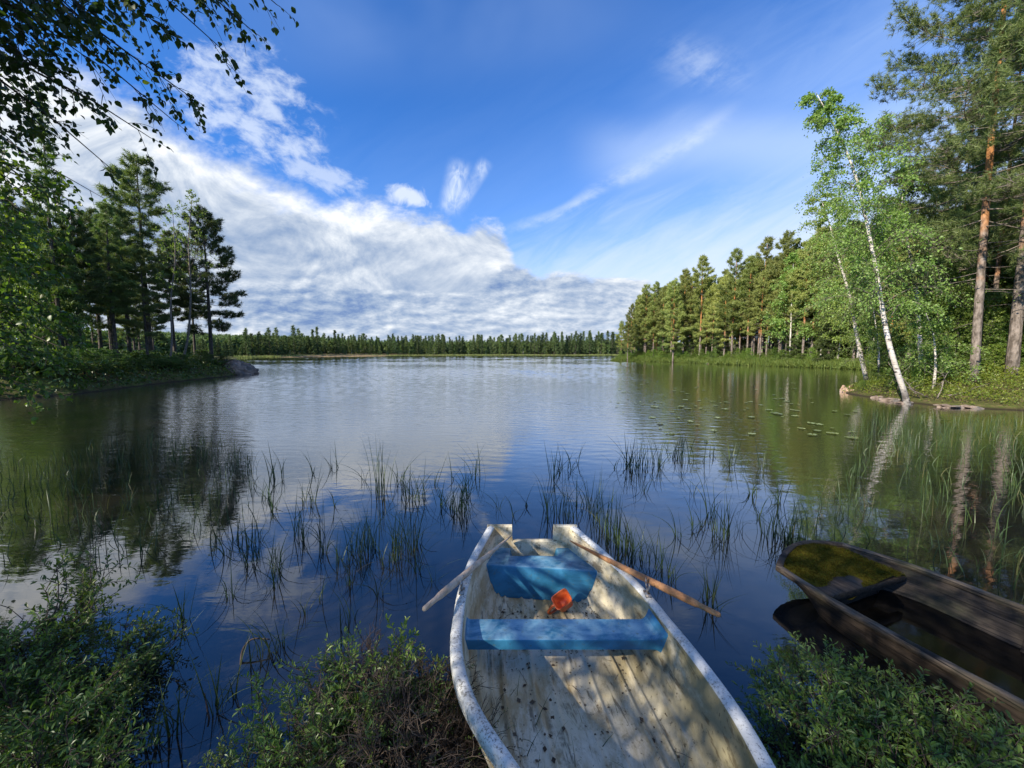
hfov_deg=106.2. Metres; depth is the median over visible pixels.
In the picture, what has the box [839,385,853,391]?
shore stone
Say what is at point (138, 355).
shore shrub
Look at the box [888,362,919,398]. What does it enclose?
dead branch
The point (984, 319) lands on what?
rowan sapling
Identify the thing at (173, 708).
sedge clump
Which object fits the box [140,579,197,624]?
sedge clump
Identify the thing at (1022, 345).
bank bush
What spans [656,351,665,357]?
willow shrub
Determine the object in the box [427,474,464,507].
sedge clump
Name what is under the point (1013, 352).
pine tree
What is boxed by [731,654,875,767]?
bog shrub
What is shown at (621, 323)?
pine tree
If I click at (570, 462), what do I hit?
sedge clump
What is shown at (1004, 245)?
birch tree
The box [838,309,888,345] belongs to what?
birch tree
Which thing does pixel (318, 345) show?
spruce tree
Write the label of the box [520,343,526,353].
birch tree
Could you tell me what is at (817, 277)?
pine tree
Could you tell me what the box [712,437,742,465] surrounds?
sedge clump
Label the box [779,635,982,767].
bog shrub
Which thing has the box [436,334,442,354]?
spruce tree
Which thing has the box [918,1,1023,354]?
pine tree
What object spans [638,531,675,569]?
sedge clump
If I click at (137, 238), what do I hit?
pine tree
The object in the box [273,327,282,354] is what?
spruce tree
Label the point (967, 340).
bank bush
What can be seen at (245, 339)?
spruce tree
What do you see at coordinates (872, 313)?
birch tree
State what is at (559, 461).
sedge clump
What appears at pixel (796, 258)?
birch tree
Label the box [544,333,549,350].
spruce tree
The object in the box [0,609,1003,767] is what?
bank grass
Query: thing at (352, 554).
sedge clump
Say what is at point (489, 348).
spruce tree
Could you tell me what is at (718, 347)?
spruce tree
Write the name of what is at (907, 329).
spruce tree
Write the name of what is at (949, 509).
sedge bed
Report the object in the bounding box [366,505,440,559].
sedge clump
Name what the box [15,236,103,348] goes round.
alder tree
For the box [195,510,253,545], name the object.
sedge clump
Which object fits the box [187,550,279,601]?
sedge clump
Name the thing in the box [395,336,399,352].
spruce tree
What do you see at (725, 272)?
pine tree
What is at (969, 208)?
pine tree
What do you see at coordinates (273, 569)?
sedge clump
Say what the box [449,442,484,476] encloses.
sedge clump
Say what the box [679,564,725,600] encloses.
sedge clump
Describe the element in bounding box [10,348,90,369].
shore shrub
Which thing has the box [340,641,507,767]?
dry heather
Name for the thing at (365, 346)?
birch tree
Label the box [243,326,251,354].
spruce tree
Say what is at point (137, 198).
pine tree
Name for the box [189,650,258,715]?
sedge clump
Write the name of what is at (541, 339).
spruce tree
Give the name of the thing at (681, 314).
pine tree
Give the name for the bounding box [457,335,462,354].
spruce tree
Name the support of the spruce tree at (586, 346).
on the ground at (942, 399)
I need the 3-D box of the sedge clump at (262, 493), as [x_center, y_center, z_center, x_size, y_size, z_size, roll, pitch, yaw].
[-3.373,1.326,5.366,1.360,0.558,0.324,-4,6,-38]
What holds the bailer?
on the rowing boat at (617, 633)
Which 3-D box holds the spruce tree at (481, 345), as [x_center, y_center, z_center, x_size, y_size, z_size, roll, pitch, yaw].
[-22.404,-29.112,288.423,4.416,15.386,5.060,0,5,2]
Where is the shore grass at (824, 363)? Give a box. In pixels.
[611,355,917,369]
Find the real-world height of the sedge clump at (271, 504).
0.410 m
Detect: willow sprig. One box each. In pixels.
[263,682,322,755]
[368,613,432,702]
[425,653,474,710]
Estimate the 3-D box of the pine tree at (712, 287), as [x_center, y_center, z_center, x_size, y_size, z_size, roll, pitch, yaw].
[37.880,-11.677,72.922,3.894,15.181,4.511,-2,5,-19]
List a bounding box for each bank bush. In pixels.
[857,380,871,390]
[867,364,894,380]
[870,367,892,381]
[875,371,896,386]
[887,376,898,389]
[904,370,931,383]
[905,376,925,390]
[907,345,962,381]
[907,357,937,374]
[910,368,936,381]
[928,355,963,379]
[948,338,995,375]
[967,344,1023,373]
[998,344,1023,365]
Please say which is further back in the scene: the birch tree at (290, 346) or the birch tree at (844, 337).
the birch tree at (290, 346)
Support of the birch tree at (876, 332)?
on the ground at (942, 399)
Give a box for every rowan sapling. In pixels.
[635,340,650,354]
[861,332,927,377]
[895,292,964,372]
[902,328,1004,372]
[929,272,1007,362]
[936,306,988,372]
[969,287,1007,361]
[969,314,1001,375]
[981,313,1023,368]
[982,323,1023,355]
[985,325,1023,356]
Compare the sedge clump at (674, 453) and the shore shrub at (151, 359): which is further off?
the shore shrub at (151, 359)
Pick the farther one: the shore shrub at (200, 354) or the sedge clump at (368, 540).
the shore shrub at (200, 354)
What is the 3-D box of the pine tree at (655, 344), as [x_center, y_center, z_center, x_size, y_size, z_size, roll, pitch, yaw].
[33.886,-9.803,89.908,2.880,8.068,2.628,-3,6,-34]
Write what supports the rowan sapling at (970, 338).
on the ground at (942, 399)
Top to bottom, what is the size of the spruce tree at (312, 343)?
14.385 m
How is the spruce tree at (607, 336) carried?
on the ground at (942, 399)
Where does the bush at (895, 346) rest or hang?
on the ground at (942, 399)
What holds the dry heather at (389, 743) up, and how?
on the ground at (942, 399)
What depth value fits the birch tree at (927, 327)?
16.00 m
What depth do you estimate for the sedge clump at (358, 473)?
5.98 m
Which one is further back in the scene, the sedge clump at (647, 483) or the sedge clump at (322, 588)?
the sedge clump at (647, 483)
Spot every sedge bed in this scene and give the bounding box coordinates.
[0,426,260,573]
[813,404,1023,589]
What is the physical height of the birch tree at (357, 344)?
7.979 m
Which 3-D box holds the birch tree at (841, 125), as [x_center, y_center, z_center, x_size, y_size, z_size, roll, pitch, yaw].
[14.079,-5.135,14.734,5.973,12.872,4.993,3,5,31]
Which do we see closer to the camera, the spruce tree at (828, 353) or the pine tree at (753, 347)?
the spruce tree at (828, 353)
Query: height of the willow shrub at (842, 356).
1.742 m
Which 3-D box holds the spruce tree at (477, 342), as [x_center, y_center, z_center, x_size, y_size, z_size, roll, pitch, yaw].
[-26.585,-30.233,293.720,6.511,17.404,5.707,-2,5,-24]
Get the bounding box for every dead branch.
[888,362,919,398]
[889,376,928,397]
[931,368,953,398]
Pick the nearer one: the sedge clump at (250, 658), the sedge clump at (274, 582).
the sedge clump at (250, 658)
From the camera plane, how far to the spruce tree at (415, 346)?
278.86 m
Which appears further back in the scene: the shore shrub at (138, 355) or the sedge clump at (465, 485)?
the shore shrub at (138, 355)
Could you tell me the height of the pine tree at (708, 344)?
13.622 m
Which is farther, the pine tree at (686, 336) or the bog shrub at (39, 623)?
the pine tree at (686, 336)
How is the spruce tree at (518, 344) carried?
on the ground at (942, 399)
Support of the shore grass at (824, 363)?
on the ground at (942, 399)
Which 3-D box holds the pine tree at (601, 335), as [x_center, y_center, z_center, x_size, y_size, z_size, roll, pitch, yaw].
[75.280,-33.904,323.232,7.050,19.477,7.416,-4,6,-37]
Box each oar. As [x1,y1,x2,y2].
[422,535,511,610]
[570,540,720,616]
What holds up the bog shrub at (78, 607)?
on the ground at (942, 399)
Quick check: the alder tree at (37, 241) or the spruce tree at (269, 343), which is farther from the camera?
the spruce tree at (269, 343)
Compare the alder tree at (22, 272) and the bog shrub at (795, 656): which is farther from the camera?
the alder tree at (22, 272)
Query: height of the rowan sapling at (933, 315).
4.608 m
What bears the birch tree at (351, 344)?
on the ground at (942, 399)
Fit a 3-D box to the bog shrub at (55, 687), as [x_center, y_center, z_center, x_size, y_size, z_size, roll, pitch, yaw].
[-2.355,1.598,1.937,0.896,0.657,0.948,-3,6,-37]
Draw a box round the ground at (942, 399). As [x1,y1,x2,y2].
[0,343,1023,767]
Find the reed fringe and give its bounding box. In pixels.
[233,354,617,357]
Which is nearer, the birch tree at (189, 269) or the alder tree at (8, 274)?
the alder tree at (8, 274)
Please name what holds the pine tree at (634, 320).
on the ground at (942, 399)
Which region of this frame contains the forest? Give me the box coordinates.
[16,329,648,355]
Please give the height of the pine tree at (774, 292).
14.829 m
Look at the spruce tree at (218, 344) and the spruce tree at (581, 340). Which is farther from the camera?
the spruce tree at (581, 340)
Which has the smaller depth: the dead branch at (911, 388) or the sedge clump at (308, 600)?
the sedge clump at (308, 600)
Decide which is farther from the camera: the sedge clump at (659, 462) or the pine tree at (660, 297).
the pine tree at (660, 297)
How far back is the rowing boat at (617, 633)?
2.13 m
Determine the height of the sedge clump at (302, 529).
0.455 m
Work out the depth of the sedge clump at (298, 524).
4.20 m
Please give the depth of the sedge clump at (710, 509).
4.73 m
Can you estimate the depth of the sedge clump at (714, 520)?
4.17 m
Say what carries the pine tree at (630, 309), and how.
on the ground at (942, 399)
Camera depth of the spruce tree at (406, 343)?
274.15 m
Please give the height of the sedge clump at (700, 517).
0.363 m
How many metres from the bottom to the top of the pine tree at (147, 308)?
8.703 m
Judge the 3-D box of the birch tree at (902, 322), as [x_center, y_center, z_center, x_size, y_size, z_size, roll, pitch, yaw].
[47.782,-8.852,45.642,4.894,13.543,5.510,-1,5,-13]
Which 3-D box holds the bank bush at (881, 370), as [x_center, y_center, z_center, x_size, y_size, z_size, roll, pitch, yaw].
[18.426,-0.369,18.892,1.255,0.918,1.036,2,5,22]
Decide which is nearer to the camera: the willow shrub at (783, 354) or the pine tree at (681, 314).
the willow shrub at (783, 354)
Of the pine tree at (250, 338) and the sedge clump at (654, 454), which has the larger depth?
the pine tree at (250, 338)
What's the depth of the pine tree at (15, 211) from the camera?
23.98 m
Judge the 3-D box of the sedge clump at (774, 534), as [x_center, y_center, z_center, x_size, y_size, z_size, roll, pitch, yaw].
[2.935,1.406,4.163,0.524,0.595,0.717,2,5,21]
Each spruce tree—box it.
[23,81,98,348]
[200,338,205,354]
[215,338,220,354]
[227,335,233,355]
[239,331,249,354]
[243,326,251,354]
[243,334,249,353]
[246,337,251,355]
[256,333,261,354]
[262,337,267,355]
[265,328,275,354]
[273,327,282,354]
[283,335,289,355]
[288,325,300,354]
[295,328,303,354]
[302,337,306,353]
[309,329,317,354]
[314,326,322,354]
[320,332,327,353]
[332,330,338,353]
[337,335,340,351]
[340,333,345,353]
[350,334,356,352]
[368,339,372,353]
[375,339,377,353]
[385,335,391,354]
[390,333,395,351]
[391,336,396,353]
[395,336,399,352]
[401,338,404,353]
[404,335,408,351]
[414,335,417,353]
[415,338,419,353]
[418,335,423,354]
[430,335,434,352]
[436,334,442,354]
[440,335,445,354]
[447,337,451,354]
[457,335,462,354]
[461,338,464,353]
[471,335,476,353]
[475,334,479,353]
[480,335,484,353]
[487,336,492,353]
[491,338,497,353]
[513,333,518,353]
[516,334,521,353]
[529,335,532,353]
[531,333,537,353]
[539,335,544,353]
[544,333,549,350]
[551,331,558,354]
[553,337,559,354]
[558,331,565,354]
[564,335,568,354]
[569,333,574,353]
[571,331,579,353]
[577,333,584,353]
[581,331,585,353]
[584,337,588,353]
[586,330,594,353]
[604,330,611,353]
[608,332,615,353]
[649,285,661,354]
[657,308,669,355]
[686,311,698,354]
[709,292,726,356]
[784,277,809,358]
[811,245,849,361]
[886,241,923,357]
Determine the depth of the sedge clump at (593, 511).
4.75 m
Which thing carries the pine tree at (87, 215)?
on the ground at (942, 399)
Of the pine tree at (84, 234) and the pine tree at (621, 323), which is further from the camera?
the pine tree at (621, 323)
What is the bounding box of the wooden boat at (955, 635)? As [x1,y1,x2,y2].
[775,540,1023,748]
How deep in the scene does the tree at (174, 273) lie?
28.33 m
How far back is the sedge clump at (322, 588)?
3.10 m
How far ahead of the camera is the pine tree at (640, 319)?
90.54 m
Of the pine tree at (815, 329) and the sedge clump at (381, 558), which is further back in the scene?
the pine tree at (815, 329)
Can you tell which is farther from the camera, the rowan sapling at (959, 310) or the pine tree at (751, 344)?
the pine tree at (751, 344)
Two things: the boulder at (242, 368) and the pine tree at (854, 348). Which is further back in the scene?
the pine tree at (854, 348)
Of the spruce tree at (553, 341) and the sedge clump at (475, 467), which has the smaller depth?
the sedge clump at (475, 467)
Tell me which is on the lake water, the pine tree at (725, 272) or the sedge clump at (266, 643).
the sedge clump at (266, 643)
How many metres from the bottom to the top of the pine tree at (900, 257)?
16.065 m
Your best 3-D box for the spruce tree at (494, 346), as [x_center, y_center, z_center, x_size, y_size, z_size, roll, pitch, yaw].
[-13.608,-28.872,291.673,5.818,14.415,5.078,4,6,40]
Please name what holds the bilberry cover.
on the ground at (942, 399)
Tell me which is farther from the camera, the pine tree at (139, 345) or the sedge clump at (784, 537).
the pine tree at (139, 345)
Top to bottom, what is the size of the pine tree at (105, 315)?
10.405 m
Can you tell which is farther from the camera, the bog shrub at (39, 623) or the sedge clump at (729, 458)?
the sedge clump at (729, 458)
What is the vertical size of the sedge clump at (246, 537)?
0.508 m
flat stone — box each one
[878,398,899,400]
[933,404,964,407]
[961,405,984,408]
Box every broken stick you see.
[204,693,209,719]
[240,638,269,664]
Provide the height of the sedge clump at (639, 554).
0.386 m
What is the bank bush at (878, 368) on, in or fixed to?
on the ground at (942, 399)
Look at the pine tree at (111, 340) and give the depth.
31.07 m
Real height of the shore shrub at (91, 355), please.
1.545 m
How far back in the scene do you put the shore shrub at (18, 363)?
18.17 m
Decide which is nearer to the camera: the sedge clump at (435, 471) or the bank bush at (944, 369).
the sedge clump at (435, 471)
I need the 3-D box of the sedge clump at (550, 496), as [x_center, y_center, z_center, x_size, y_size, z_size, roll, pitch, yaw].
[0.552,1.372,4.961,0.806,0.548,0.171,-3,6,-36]
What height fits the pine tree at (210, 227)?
14.682 m
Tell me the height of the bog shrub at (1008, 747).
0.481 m
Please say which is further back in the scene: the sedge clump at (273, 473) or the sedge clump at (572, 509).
the sedge clump at (273, 473)
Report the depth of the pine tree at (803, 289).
54.97 m
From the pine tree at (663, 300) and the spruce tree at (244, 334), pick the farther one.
the spruce tree at (244, 334)
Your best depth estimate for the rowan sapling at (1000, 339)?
17.64 m
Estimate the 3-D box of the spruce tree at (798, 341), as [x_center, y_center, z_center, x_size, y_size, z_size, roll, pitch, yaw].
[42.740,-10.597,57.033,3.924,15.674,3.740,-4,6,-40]
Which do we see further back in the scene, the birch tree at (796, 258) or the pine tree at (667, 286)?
the pine tree at (667, 286)
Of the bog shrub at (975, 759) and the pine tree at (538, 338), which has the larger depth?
the pine tree at (538, 338)
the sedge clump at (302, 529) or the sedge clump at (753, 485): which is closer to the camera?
the sedge clump at (302, 529)
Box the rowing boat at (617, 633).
[450,524,775,767]
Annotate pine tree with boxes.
[0,188,33,342]
[15,200,48,289]
[41,212,112,348]
[72,206,139,348]
[75,269,102,344]
[79,243,131,349]
[80,201,143,355]
[86,201,151,351]
[88,147,184,351]
[91,263,124,349]
[105,247,181,358]
[106,287,157,349]
[119,288,155,349]
[143,297,160,349]
[147,230,197,352]
[160,202,247,358]
[173,261,213,352]
[247,333,253,349]
[304,335,310,347]
[321,339,326,348]
[360,333,367,346]
[497,334,504,344]
[536,335,540,353]
[593,334,598,353]
[598,333,604,353]
[615,321,627,348]
[621,302,638,354]
[621,315,635,361]
[628,319,639,352]
[631,297,643,348]
[632,292,654,352]
[634,283,655,353]
[641,293,660,355]
[645,295,658,351]
[650,286,674,349]
[651,281,661,348]
[651,283,676,351]
[652,331,659,352]
[657,277,689,362]
[658,281,684,351]
[663,298,678,351]
[669,276,697,348]
[672,276,700,348]
[674,267,693,353]
[679,304,704,348]
[685,255,717,356]
[688,283,712,349]
[697,295,715,355]
[697,298,715,350]
[701,283,723,350]
[704,289,728,347]
[707,274,739,354]
[710,248,751,356]
[710,290,735,354]
[721,268,736,287]
[723,276,746,356]
[726,296,743,352]
[732,255,761,353]
[734,256,764,356]
[736,235,777,351]
[736,328,757,348]
[739,266,766,353]
[742,268,773,357]
[746,272,772,352]
[756,262,777,356]
[763,229,799,349]
[763,259,790,352]
[770,297,784,341]
[771,259,807,357]
[773,268,795,352]
[781,253,811,357]
[785,237,830,353]
[787,239,821,358]
[787,306,815,356]
[790,245,838,356]
[805,225,830,351]
[805,227,849,356]
[806,275,838,350]
[821,246,845,350]
[831,247,879,359]
[835,216,865,352]
[836,0,1023,380]
[856,0,1023,377]
[868,248,912,354]
[886,235,931,357]
[889,116,1022,328]
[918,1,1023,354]
[935,10,1023,284]
[951,205,1016,323]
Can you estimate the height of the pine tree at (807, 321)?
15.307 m
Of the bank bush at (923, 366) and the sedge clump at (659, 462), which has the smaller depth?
the sedge clump at (659, 462)
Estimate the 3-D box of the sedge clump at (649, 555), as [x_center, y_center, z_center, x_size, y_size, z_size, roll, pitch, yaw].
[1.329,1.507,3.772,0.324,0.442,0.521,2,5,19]
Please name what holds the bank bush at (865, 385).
on the ground at (942, 399)
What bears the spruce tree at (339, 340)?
on the ground at (942, 399)
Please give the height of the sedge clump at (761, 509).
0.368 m
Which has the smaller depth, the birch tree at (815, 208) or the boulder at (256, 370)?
the birch tree at (815, 208)
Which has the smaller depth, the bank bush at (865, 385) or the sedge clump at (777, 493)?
the sedge clump at (777, 493)
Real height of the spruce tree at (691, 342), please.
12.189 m
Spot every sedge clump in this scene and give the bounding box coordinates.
[45,643,187,756]
[117,676,195,743]
[133,515,181,555]
[136,659,229,742]
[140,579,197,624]
[140,613,200,664]
[140,654,182,750]
[172,527,263,554]
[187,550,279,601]
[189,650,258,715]
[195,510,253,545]
[208,629,251,699]
[222,524,272,573]
[224,463,310,500]
[225,510,263,542]
[226,506,260,547]
[227,607,331,658]
[228,533,292,573]
[231,605,300,663]
[239,551,285,588]
[245,503,275,542]
[248,607,326,647]
[260,440,287,479]
[262,522,297,560]
[264,480,284,509]
[283,486,314,536]
[285,469,322,503]
[290,568,339,614]
[295,519,340,553]
[296,503,315,541]
[300,487,324,537]
[302,566,334,600]
[314,497,398,552]
[327,528,365,566]
[329,520,375,566]
[332,460,372,482]
[334,508,387,556]
[335,435,392,495]
[335,582,383,629]
[336,548,354,586]
[342,555,416,596]
[359,529,401,569]
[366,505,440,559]
[378,529,448,572]
[381,464,421,499]
[381,517,407,546]
[384,507,432,552]
[388,456,430,486]
[399,454,447,484]
[407,460,433,500]
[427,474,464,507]
[427,481,463,510]
[446,458,469,479]
[446,481,495,516]
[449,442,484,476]
[454,463,485,496]
[469,486,510,508]
[534,473,564,520]
[538,475,573,510]
[544,443,575,479]
[547,471,578,517]
[547,476,593,507]
[555,443,562,467]
[556,486,601,522]
[565,449,586,470]
[571,467,619,529]
[581,476,618,515]
[588,487,622,533]
[589,495,641,549]
[592,514,644,560]
[609,429,636,465]
[610,436,642,469]
[621,504,721,539]
[623,521,660,562]
[628,434,666,467]
[629,469,657,491]
[633,512,660,566]
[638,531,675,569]
[644,435,667,466]
[649,437,680,467]
[654,436,688,458]
[657,546,696,582]
[662,467,704,496]
[675,426,696,461]
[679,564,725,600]
[684,497,705,530]
[690,464,756,516]
[692,505,708,526]
[701,561,744,616]
[705,491,745,535]
[706,492,761,540]
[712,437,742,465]
[733,463,771,496]
[745,495,770,519]
[751,472,793,504]
[754,435,794,468]
[754,493,819,539]
[764,497,809,542]
[770,514,804,545]
[781,486,847,542]
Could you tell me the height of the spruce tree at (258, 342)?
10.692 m
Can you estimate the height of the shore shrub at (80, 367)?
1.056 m
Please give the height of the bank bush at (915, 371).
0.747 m
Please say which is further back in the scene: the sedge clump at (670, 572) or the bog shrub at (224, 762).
the sedge clump at (670, 572)
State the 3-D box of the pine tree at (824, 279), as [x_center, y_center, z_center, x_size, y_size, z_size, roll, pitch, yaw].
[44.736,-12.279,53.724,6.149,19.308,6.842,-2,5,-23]
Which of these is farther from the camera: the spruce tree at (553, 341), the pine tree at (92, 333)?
the spruce tree at (553, 341)
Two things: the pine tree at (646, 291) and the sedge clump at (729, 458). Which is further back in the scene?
the pine tree at (646, 291)
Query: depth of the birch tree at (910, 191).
17.99 m
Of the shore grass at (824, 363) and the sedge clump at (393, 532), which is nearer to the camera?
the sedge clump at (393, 532)
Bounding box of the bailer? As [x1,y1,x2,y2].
[547,588,572,614]
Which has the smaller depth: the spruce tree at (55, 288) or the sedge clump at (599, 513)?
the sedge clump at (599, 513)
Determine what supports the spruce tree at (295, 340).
on the ground at (942, 399)
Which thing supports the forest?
on the ground at (942, 399)
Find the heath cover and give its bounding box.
[0,348,235,396]
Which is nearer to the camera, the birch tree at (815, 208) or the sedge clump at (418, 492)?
the sedge clump at (418, 492)
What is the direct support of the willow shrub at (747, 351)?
on the ground at (942, 399)
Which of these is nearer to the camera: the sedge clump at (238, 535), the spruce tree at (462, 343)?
the sedge clump at (238, 535)
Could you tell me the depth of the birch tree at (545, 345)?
299.36 m
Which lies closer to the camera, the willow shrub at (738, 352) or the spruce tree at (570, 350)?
the willow shrub at (738, 352)
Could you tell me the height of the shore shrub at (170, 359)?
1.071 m
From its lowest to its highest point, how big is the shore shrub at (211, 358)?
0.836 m
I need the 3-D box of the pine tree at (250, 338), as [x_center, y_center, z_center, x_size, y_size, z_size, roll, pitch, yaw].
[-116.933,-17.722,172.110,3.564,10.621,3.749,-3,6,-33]
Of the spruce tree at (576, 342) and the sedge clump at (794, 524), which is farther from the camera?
the spruce tree at (576, 342)
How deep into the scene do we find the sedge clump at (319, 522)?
4.19 m
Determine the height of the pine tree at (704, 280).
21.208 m
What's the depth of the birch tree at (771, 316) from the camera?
62.14 m
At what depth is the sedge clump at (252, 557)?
3.67 m
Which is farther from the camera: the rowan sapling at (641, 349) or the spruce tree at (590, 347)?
the spruce tree at (590, 347)
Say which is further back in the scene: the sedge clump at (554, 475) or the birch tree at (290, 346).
the birch tree at (290, 346)
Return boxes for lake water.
[0,355,1023,767]
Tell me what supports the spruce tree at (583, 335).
on the ground at (942, 399)
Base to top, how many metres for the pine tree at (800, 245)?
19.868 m
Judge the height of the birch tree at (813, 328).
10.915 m
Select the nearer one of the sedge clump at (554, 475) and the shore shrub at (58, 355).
the sedge clump at (554, 475)
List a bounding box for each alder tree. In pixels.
[0,134,114,424]
[0,196,57,347]
[0,226,35,348]
[2,212,86,348]
[11,284,123,348]
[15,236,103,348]
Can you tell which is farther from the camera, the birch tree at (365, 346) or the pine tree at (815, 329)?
the birch tree at (365, 346)
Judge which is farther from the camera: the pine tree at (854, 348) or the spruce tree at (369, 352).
the spruce tree at (369, 352)
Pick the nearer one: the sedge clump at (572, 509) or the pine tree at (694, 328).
the sedge clump at (572, 509)
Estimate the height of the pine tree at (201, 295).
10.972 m
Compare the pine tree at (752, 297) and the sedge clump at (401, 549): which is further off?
the pine tree at (752, 297)
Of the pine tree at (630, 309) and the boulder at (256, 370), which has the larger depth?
the pine tree at (630, 309)
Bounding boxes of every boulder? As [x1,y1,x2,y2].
[221,361,258,373]
[222,360,254,374]
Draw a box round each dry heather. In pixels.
[305,640,490,767]
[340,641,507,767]
[382,685,516,767]
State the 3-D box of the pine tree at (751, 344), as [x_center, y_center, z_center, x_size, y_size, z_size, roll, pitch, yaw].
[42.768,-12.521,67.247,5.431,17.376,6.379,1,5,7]
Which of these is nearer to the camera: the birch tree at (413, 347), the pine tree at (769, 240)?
the pine tree at (769, 240)
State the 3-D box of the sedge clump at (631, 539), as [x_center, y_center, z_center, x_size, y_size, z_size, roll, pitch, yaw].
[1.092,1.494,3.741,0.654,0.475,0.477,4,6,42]
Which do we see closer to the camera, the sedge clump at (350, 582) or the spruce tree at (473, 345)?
the sedge clump at (350, 582)
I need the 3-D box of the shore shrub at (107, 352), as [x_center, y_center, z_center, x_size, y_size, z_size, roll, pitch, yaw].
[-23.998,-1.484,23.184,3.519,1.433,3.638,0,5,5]
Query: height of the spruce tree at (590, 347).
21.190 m
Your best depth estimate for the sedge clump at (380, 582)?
3.15 m
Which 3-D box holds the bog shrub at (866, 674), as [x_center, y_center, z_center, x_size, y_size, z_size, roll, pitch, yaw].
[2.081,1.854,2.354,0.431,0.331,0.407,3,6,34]
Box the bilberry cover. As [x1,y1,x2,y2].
[842,363,1023,406]
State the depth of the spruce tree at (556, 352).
302.43 m
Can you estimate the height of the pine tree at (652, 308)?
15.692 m
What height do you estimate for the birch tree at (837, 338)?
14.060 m
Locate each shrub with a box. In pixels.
[0,346,65,372]
[0,352,47,372]
[0,546,142,701]
[0,595,94,725]
[0,604,199,730]
[0,621,162,767]
[0,673,165,767]
[4,648,159,767]
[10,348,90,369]
[17,349,89,375]
[39,357,101,372]
[63,348,136,373]
[75,348,139,369]
[75,351,118,372]
[102,357,145,370]
[121,352,155,369]
[133,354,173,365]
[149,356,202,369]
[164,354,202,367]
[178,350,216,362]
[184,715,270,767]
[198,355,224,362]
[216,355,240,362]
[225,641,382,767]
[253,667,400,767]
[273,621,426,767]
[295,614,416,719]
[315,654,456,767]
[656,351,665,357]
[725,631,904,764]
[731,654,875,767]
[732,348,741,356]
[743,347,753,357]
[765,637,1022,767]
[768,347,778,357]
[769,350,792,360]
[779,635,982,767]
[795,353,806,360]
[802,347,817,358]
[818,655,888,698]
[819,674,1023,767]
[829,353,848,359]
[834,665,1023,767]
[863,658,1023,767]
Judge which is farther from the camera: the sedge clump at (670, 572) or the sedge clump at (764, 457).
the sedge clump at (764, 457)
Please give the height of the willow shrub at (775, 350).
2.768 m
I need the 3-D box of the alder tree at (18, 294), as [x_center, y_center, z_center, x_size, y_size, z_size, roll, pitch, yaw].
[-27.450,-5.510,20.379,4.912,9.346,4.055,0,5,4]
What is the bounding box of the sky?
[0,0,1023,342]
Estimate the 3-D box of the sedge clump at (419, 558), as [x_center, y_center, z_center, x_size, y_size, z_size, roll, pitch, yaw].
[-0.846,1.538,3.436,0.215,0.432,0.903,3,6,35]
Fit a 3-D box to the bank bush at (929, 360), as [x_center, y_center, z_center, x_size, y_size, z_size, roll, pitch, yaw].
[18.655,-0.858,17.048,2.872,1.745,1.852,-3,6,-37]
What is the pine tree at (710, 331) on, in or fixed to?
on the ground at (942, 399)
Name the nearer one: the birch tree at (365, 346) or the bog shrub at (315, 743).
the bog shrub at (315, 743)
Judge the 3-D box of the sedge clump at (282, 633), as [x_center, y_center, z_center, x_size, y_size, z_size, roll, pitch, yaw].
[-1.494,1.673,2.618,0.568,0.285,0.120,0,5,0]
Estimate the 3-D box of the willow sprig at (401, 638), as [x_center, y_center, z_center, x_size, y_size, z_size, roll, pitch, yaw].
[-0.613,1.530,2.058,0.355,0.556,0.328,0,5,-2]
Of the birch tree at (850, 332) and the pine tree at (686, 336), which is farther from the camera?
the pine tree at (686, 336)
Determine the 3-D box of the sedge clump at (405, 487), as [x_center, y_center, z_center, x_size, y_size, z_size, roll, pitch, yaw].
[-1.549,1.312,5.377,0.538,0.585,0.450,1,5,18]
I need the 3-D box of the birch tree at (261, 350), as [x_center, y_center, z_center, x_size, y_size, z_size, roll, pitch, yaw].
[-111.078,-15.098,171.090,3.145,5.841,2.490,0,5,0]
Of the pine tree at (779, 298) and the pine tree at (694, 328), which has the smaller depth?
the pine tree at (779, 298)
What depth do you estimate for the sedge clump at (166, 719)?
2.01 m
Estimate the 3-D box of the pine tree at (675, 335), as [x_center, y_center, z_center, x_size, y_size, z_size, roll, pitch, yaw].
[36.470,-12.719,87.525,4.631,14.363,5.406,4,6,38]
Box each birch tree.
[0,0,298,202]
[140,188,219,363]
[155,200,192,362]
[252,343,257,354]
[260,344,265,354]
[288,343,292,354]
[326,344,331,353]
[348,342,354,353]
[354,343,361,352]
[362,342,368,353]
[411,342,414,354]
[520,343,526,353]
[542,342,547,353]
[594,341,600,353]
[751,248,817,353]
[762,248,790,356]
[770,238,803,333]
[781,86,979,403]
[790,191,911,383]
[804,292,833,353]
[816,261,866,357]
[824,250,903,350]
[828,247,889,357]
[833,297,916,382]
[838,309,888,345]
[842,263,901,353]
[849,295,904,353]
[856,163,1020,378]
[883,306,991,389]
[890,292,914,343]
[904,241,1010,351]
[906,217,956,333]
[989,200,1014,287]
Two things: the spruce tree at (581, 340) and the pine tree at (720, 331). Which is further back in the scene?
the spruce tree at (581, 340)
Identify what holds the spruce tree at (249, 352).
on the ground at (942, 399)
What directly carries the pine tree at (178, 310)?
on the ground at (942, 399)
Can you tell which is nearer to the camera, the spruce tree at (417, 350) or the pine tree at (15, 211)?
the pine tree at (15, 211)
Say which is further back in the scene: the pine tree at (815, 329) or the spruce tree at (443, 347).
the spruce tree at (443, 347)
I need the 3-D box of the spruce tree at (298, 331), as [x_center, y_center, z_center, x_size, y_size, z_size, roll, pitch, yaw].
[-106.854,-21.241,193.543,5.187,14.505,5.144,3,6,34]
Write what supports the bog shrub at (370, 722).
on the ground at (942, 399)
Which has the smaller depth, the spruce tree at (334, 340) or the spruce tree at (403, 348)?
the spruce tree at (334, 340)

